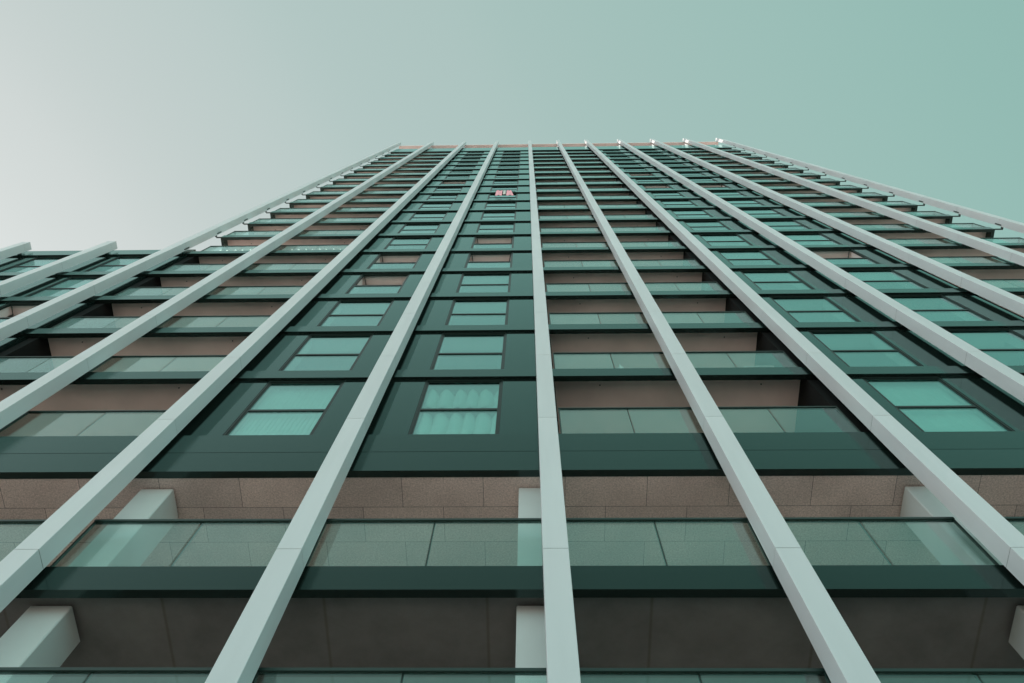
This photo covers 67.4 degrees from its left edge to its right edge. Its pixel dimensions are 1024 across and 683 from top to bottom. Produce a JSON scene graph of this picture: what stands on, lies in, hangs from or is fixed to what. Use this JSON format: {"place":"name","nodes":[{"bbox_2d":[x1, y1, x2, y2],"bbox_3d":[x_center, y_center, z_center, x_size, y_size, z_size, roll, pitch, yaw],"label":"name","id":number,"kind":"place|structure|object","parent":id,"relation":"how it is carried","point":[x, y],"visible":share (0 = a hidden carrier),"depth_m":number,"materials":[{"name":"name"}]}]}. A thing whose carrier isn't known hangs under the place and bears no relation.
{"place":"outdoors","nodes":[
{"label":"outdoors","id":0,"kind":"place"},
{"bbox_2d":[0,241,195,352],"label":"wing","id":1,"kind":"structure","parent":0,"point":[29,280],"depth_m":23.74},
{"bbox_2d":[0,277,11,281],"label":"window","id":2,"kind":"structure","parent":1,"relation":"in","point":[1,278],"depth_m":23.78,"materials":[{"name":"teal glass"}]},
{"bbox_2d":[0,302,44,322],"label":"window","id":3,"kind":"structure","parent":1,"relation":"in","point":[14,309],"depth_m":20.92,"materials":[{"name":"teal glass"}]},
{"bbox_2d":[0,257,64,271],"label":"window","id":4,"kind":"structure","parent":1,"relation":"in","point":[37,262],"depth_m":25.69,"materials":[{"name":"teal glass"}]},
{"bbox_2d":[25,276,101,296],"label":"window","id":5,"kind":"structure","parent":1,"relation":"in","point":[60,288],"depth_m":22.75,"materials":[{"name":"teal glass"}]},
{"bbox_2d":[84,256,145,271],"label":"window","id":6,"kind":"structure","parent":1,"relation":"in","point":[119,262],"depth_m":25.63,"materials":[{"name":"teal glass"}]},
{"bbox_2d":[0,138,1023,682],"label":"apartment tower","id":7,"kind":"structure","parent":0,"point":[682,496],"depth_m":12.16,"materials":[{"name":"metal"}]},
{"bbox_2d":[223,380,345,434],"bbox_3d":[-4.037,1.372,13.996,1.506,2.764,0.432,0,-71,1],"label":"window","id":8,"kind":"structure","parent":7,"relation":"in","point":[315,384],"depth_m":14.33,"materials":[{"name":"teal glass"}]},
{"bbox_2d":[235,388,336,434],"bbox_3d":[-4.041,1.339,13.886,1.426,2.500,0.042,0,-71,1],"label":"curtain","id":9,"kind":"object","parent":7,"relation":"hanging from","point":[281,424],"visible":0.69,"depth_m":13.86,"materials":[{"name":"white fabric"}]},
{"bbox_2d":[291,249,340,249],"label":"string lights","id":10,"kind":"object","parent":7,"relation":"attached to","point":[309,249],"visible":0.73,"depth_m":27.55,"materials":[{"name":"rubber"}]},
{"bbox_2d":[279,333,373,370],"bbox_3d":[-3.985,0.418,16.840,1.506,2.764,0.432,0,-71,1],"label":"window","id":11,"kind":"structure","parent":7,"relation":"in","point":[352,341],"depth_m":17.87,"materials":[{"name":"teal glass"}]},
{"bbox_2d":[318,299,394,325],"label":"window","id":12,"kind":"structure","parent":7,"relation":"in","point":[362,307],"depth_m":20.39,"materials":[{"name":"teal glass"}]},
{"bbox_2d":[345,273,410,293],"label":"window","id":13,"kind":"structure","parent":7,"relation":"in","point":[390,282],"depth_m":23.38,"materials":[{"name":"teal glass"}]},
{"bbox_2d":[367,253,422,268],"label":"window","id":14,"kind":"structure","parent":7,"relation":"in","point":[383,260],"depth_m":26.33,"materials":[{"name":"teal glass"}]},
{"bbox_2d":[384,237,432,248],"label":"window","id":15,"kind":"structure","parent":7,"relation":"in","point":[397,242],"depth_m":28.25,"materials":[{"name":"teal glass"}]},
{"bbox_2d":[398,223,440,232],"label":"window","id":16,"kind":"structure","parent":7,"relation":"in","point":[408,227],"depth_m":31.18,"materials":[{"name":"teal glass"}]},
{"bbox_2d":[409,212,447,219],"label":"window","id":17,"kind":"structure","parent":7,"relation":"in","point":[417,215],"depth_m":34.01,"materials":[{"name":"teal glass"}]},
{"bbox_2d":[419,202,453,208],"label":"window","id":18,"kind":"structure","parent":7,"relation":"in","point":[426,205],"depth_m":37.02,"materials":[{"name":"teal glass"}]},
{"bbox_2d":[426,194,458,199],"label":"window","id":19,"kind":"structure","parent":7,"relation":"in","point":[433,196],"depth_m":39.70,"materials":[{"name":"teal glass"}]},
{"bbox_2d":[433,187,462,191],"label":"window","id":20,"kind":"structure","parent":7,"relation":"in","point":[439,189],"depth_m":42.63,"materials":[{"name":"teal glass"}]},
{"bbox_2d":[439,180,466,184],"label":"window","id":21,"kind":"structure","parent":7,"relation":"in","point":[460,182],"depth_m":46.29,"materials":[{"name":"teal glass"}]},
{"bbox_2d":[408,379,502,433],"bbox_3d":[-0.944,1.348,13.931,1.506,2.764,0.432,0,-71,1],"label":"window","id":22,"kind":"structure","parent":7,"relation":"in","point":[493,385],"depth_m":14.93,"materials":[{"name":"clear glass"}]},
{"bbox_2d":[415,389,498,433],"bbox_3d":[-0.950,1.353,13.707,1.427,2.220,0.182,0,-71,1],"label":"curtain","id":23,"kind":"object","parent":7,"relation":"hanging from","point":[468,423],"visible":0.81,"depth_m":13.63,"materials":[{"name":"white fabric"}]},
{"bbox_2d":[444,175,469,178],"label":"window","id":24,"kind":"structure","parent":7,"relation":"in","point":[448,176],"depth_m":48.19,"materials":[{"name":"teal glass"}]},
{"bbox_2d":[450,170,472,172],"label":"window","id":25,"kind":"structure","parent":7,"relation":"in","point":[452,171],"depth_m":51.40,"materials":[{"name":"teal glass"}]},
{"bbox_2d":[453,165,475,168],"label":"window","id":26,"kind":"structure","parent":7,"relation":"in","point":[470,166],"depth_m":54.18,"materials":[{"name":"teal glass"}]},
{"bbox_2d":[457,161,478,163],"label":"window","id":27,"kind":"structure","parent":7,"relation":"in","point":[471,162],"depth_m":57.22,"materials":[{"name":"teal glass"}]},
{"bbox_2d":[430,332,506,369],"bbox_3d":[-0.891,0.394,16.775,1.506,2.764,0.432,0,-71,1],"label":"window","id":28,"kind":"structure","parent":7,"relation":"in","point":[478,340],"depth_m":17.90,"materials":[{"name":"teal glass"}]},
{"bbox_2d":[461,158,480,159],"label":"window","id":29,"kind":"structure","parent":7,"relation":"in","point":[462,158],"depth_m":59.83,"materials":[{"name":"teal glass"}]},
{"bbox_2d":[463,154,482,156],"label":"window","id":30,"kind":"structure","parent":7,"relation":"in","point":[480,155],"depth_m":62.77,"materials":[{"name":"teal glass"}]},
{"bbox_2d":[445,298,509,324],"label":"window","id":31,"kind":"structure","parent":7,"relation":"in","point":[475,306],"depth_m":20.71,"materials":[{"name":"teal glass"}]},
{"bbox_2d":[456,272,511,292],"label":"window","id":32,"kind":"structure","parent":7,"relation":"in","point":[494,281],"depth_m":22.48,"materials":[{"name":"teal glass"}]},
{"bbox_2d":[464,252,512,267],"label":"window","id":33,"kind":"structure","parent":7,"relation":"in","point":[475,259],"depth_m":26.31,"materials":[{"name":"teal glass"}]},
{"bbox_2d":[471,236,513,247],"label":"window","id":34,"kind":"structure","parent":7,"relation":"in","point":[479,241],"depth_m":29.16,"materials":[{"name":"teal glass"}]},
{"bbox_2d":[476,222,514,232],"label":"window","id":35,"kind":"structure","parent":7,"relation":"in","point":[493,226],"depth_m":31.12,"materials":[{"name":"teal glass"}]},
{"bbox_2d":[480,211,515,219],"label":"window","id":36,"kind":"structure","parent":7,"relation":"in","point":[486,215],"depth_m":33.99,"materials":[{"name":"teal glass"}]},
{"bbox_2d":[484,201,516,208],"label":"window","id":37,"kind":"structure","parent":7,"relation":"in","point":[512,204],"depth_m":36.79,"materials":[{"name":"teal glass"}]},
{"bbox_2d":[488,193,517,198],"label":"window","id":38,"kind":"structure","parent":7,"relation":"in","point":[491,196],"depth_m":39.66,"materials":[{"name":"teal glass"}]},
{"bbox_2d":[490,186,517,190],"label":"window","id":39,"kind":"structure","parent":7,"relation":"in","point":[494,188],"depth_m":42.73,"materials":[{"name":"teal glass"}]},
{"bbox_2d":[495,190,514,195],"bbox_3d":[-0.376,-7.548,39.475,1.084,1.595,0.268,0,-71,1],"label":"pink laundry","id":40,"kind":"object","parent":7,"relation":"hanging from","point":[507,192],"visible":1,"depth_m":39.48,"materials":[{"name":"fabric"}]},
{"bbox_2d":[493,180,518,183],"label":"window","id":41,"kind":"structure","parent":7,"relation":"in","point":[495,181],"depth_m":45.44,"materials":[{"name":"teal glass"}]},
{"bbox_2d":[495,174,518,177],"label":"window","id":42,"kind":"structure","parent":7,"relation":"in","point":[498,175],"depth_m":48.33,"materials":[{"name":"teal glass"}]},
{"bbox_2d":[496,169,519,172],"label":"window","id":43,"kind":"structure","parent":7,"relation":"in","point":[503,170],"depth_m":51.08,"materials":[{"name":"teal glass"}]},
{"bbox_2d":[498,165,519,167],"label":"window","id":44,"kind":"structure","parent":7,"relation":"in","point":[500,166],"depth_m":54.08,"materials":[{"name":"teal glass"}]},
{"bbox_2d":[499,161,519,163],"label":"window","id":45,"kind":"structure","parent":7,"relation":"in","point":[501,162],"depth_m":56.85,"materials":[{"name":"teal glass"}]},
{"bbox_2d":[501,157,519,159],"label":"window","id":46,"kind":"structure","parent":7,"relation":"in","point":[502,158],"depth_m":59.89,"materials":[{"name":"teal glass"}]},
{"bbox_2d":[502,154,520,155],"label":"window","id":47,"kind":"structure","parent":7,"relation":"in","point":[502,154],"depth_m":62.70,"materials":[{"name":"teal glass"}]},
{"bbox_2d":[503,151,520,152],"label":"window","id":48,"kind":"structure","parent":7,"relation":"in","point":[503,151],"depth_m":65.47,"materials":[{"name":"teal glass"}]},
{"bbox_2d":[602,150,620,151],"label":"window","id":49,"kind":"structure","parent":7,"relation":"in","point":[602,150],"depth_m":64.97,"materials":[{"name":"teal glass"}]},
{"bbox_2d":[605,153,625,154],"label":"window","id":50,"kind":"structure","parent":7,"relation":"in","point":[605,153],"depth_m":62.21,"materials":[{"name":"teal glass"}]},
{"bbox_2d":[609,156,629,157],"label":"window","id":51,"kind":"structure","parent":7,"relation":"in","point":[609,156],"depth_m":59.51,"materials":[{"name":"teal glass"}]},
{"bbox_2d":[613,159,634,161],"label":"window","id":52,"kind":"structure","parent":7,"relation":"in","point":[629,160],"depth_m":56.99,"materials":[{"name":"teal glass"}]},
{"bbox_2d":[618,163,640,166],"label":"window","id":53,"kind":"structure","parent":7,"relation":"in","point":[629,164],"depth_m":54.18,"materials":[{"name":"teal glass"}]},
{"bbox_2d":[622,168,647,170],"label":"window","id":54,"kind":"structure","parent":7,"relation":"in","point":[626,169],"depth_m":51.08,"materials":[{"name":"teal glass"}]},
{"bbox_2d":[628,173,654,176],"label":"window","id":55,"kind":"structure","parent":7,"relation":"in","point":[631,174],"depth_m":48.88,"materials":[{"name":"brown glass"}]},
{"bbox_2d":[638,149,656,150],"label":"window","id":56,"kind":"structure","parent":7,"relation":"in","point":[638,149],"depth_m":65.55,"materials":[{"name":"teal glass"}]},
{"bbox_2d":[634,178,663,182],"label":"window","id":57,"kind":"structure","parent":7,"relation":"in","point":[640,180],"depth_m":45.31,"materials":[{"name":"teal glass"}]},
{"bbox_2d":[643,152,662,153],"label":"window","id":58,"kind":"structure","parent":7,"relation":"in","point":[643,152],"depth_m":62.70,"materials":[{"name":"teal glass"}]},
{"bbox_2d":[642,184,672,188],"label":"window","id":59,"kind":"structure","parent":7,"relation":"in","point":[649,186],"depth_m":43.22,"materials":[{"name":"brown glass"}]},
{"bbox_2d":[650,155,670,157],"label":"window","id":60,"kind":"structure","parent":7,"relation":"in","point":[659,156],"depth_m":59.68,"materials":[{"name":"teal glass"}]},
{"bbox_2d":[655,159,676,161],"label":"window","id":61,"kind":"structure","parent":7,"relation":"in","point":[659,160],"depth_m":56.63,"materials":[{"name":"teal glass"}]},
{"bbox_2d":[650,191,684,196],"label":"window","id":62,"kind":"structure","parent":7,"relation":"in","point":[664,193],"depth_m":39.56,"materials":[{"name":"teal glass"}]},
{"bbox_2d":[662,163,686,165],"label":"window","id":63,"kind":"structure","parent":7,"relation":"in","point":[666,164],"depth_m":53.80,"materials":[{"name":"teal glass"}]},
{"bbox_2d":[659,199,696,206],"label":"window","id":64,"kind":"structure","parent":7,"relation":"in","point":[685,202],"depth_m":36.62,"materials":[{"name":"teal glass"}]},
{"bbox_2d":[669,167,694,170],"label":"window","id":65,"kind":"structure","parent":7,"relation":"in","point":[673,168],"depth_m":51.21,"materials":[{"name":"teal glass"}]},
{"bbox_2d":[669,209,712,216],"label":"window","id":66,"kind":"structure","parent":7,"relation":"in","point":[678,212],"depth_m":33.79,"materials":[{"name":"teal glass"}]},
{"bbox_2d":[677,172,706,175],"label":"window","id":67,"kind":"structure","parent":7,"relation":"in","point":[681,173],"depth_m":47.95,"materials":[{"name":"teal glass"}]},
{"bbox_2d":[687,177,718,181],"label":"window","id":68,"kind":"structure","parent":7,"relation":"in","point":[708,179],"depth_m":45.25,"materials":[{"name":"teal glass"}]},
{"bbox_2d":[682,220,730,229],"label":"window","id":69,"kind":"structure","parent":7,"relation":"in","point":[693,224],"depth_m":30.92,"materials":[{"name":"teal glass"}]},
{"bbox_2d":[698,184,731,188],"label":"window","id":70,"kind":"structure","parent":7,"relation":"in","point":[706,186],"depth_m":43.13,"materials":[{"name":"glass"}]},
{"bbox_2d":[698,233,751,245],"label":"window","id":71,"kind":"structure","parent":7,"relation":"in","point":[723,239],"depth_m":28.05,"materials":[{"name":"teal glass"}]},
{"bbox_2d":[709,191,745,196],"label":"window","id":72,"kind":"structure","parent":7,"relation":"in","point":[718,193],"depth_m":39.54,"materials":[{"name":"teal glass"}]},
{"bbox_2d":[723,199,764,205],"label":"window","id":73,"kind":"structure","parent":7,"relation":"in","point":[735,202],"depth_m":36.57,"materials":[{"name":"teal glass"}]},
{"bbox_2d":[716,250,779,264],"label":"window","id":74,"kind":"structure","parent":7,"relation":"in","point":[735,257],"depth_m":25.17,"materials":[{"name":"teal glass"}]},
{"bbox_2d":[738,208,785,216],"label":"window","id":75,"kind":"structure","parent":7,"relation":"in","point":[754,212],"depth_m":33.78,"materials":[{"name":"teal glass"}]},
{"bbox_2d":[739,270,813,289],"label":"window","id":76,"kind":"structure","parent":7,"relation":"in","point":[763,279],"depth_m":22.26,"materials":[{"name":"teal glass"}]},
{"bbox_2d":[759,219,810,228],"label":"window","id":77,"kind":"structure","parent":7,"relation":"in","point":[773,223],"depth_m":30.88,"materials":[{"name":"teal glass"}]},
{"bbox_2d":[781,232,842,244],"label":"window","id":78,"kind":"structure","parent":7,"relation":"in","point":[816,238],"depth_m":27.92,"materials":[{"name":"teal glass"}]},
{"bbox_2d":[768,295,860,321],"bbox_3d":[7.573,-0.624,19.442,1.506,2.764,0.432,0,-71,1],"label":"window","id":79,"kind":"structure","parent":7,"relation":"in","point":[813,304],"depth_m":19.65,"materials":[{"name":"teal glass"}]},
{"bbox_2d":[808,249,879,263],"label":"window","id":80,"kind":"structure","parent":7,"relation":"in","point":[834,256],"depth_m":25.89,"materials":[{"name":"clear glass"}]},
{"bbox_2d":[807,329,922,366],"bbox_3d":[7.521,0.329,16.598,1.506,2.764,0.432,0,-71,1],"label":"window","id":81,"kind":"structure","parent":7,"relation":"in","point":[856,338],"depth_m":17.61,"materials":[{"name":"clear glass"}]},
{"bbox_2d":[842,269,926,288],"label":"window","id":82,"kind":"structure","parent":7,"relation":"in","point":[876,278],"depth_m":22.20,"materials":[{"name":"teal glass"}]},
{"bbox_2d":[873,385,996,431],"bbox_3d":[7.465,1.251,13.644,1.425,2.500,0.021,0,-71,1],"label":"curtain","id":83,"kind":"object","parent":7,"relation":"hanging from","point":[936,420],"visible":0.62,"depth_m":13.65,"materials":[{"name":"white fabric"}]},
{"bbox_2d":[860,376,1013,431],"bbox_3d":[7.468,1.283,13.754,1.506,2.764,0.432,0,-71,1],"label":"window","id":84,"kind":"structure","parent":7,"relation":"in","point":[968,404],"depth_m":13.97,"materials":[{"name":"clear glass"}]},
{"bbox_2d":[887,294,991,320],"bbox_3d":[10.664,-0.805,19.278,1.506,2.596,0.072,0,-71,1],"label":"window","id":85,"kind":"structure","parent":7,"relation":"in","point":[933,307],"depth_m":19.32,"materials":[{"name":"teal glass"}]},
{"bbox_2d":[945,328,1023,363],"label":"window","id":86,"kind":"structure","parent":7,"relation":"in","point":[982,337],"depth_m":17.60,"materials":[{"name":"teal glass"}]},
{"bbox_2d":[0,0,1023,250],"label":"sky","id":87,"kind":"structure","parent":0,"point":[134,124],"materials":[{"name":"teal"}]},
{"bbox_2d":[744,366,773,366],"bbox_3d":[5.245,0.854,15.917,0.624,1.024,0.374,0,-71,1],"label":"drying rack","id":88,"kind":"object","parent":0,"point":[758,366],"visible":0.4,"depth_m":16.32,"materials":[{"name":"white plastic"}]}
]}

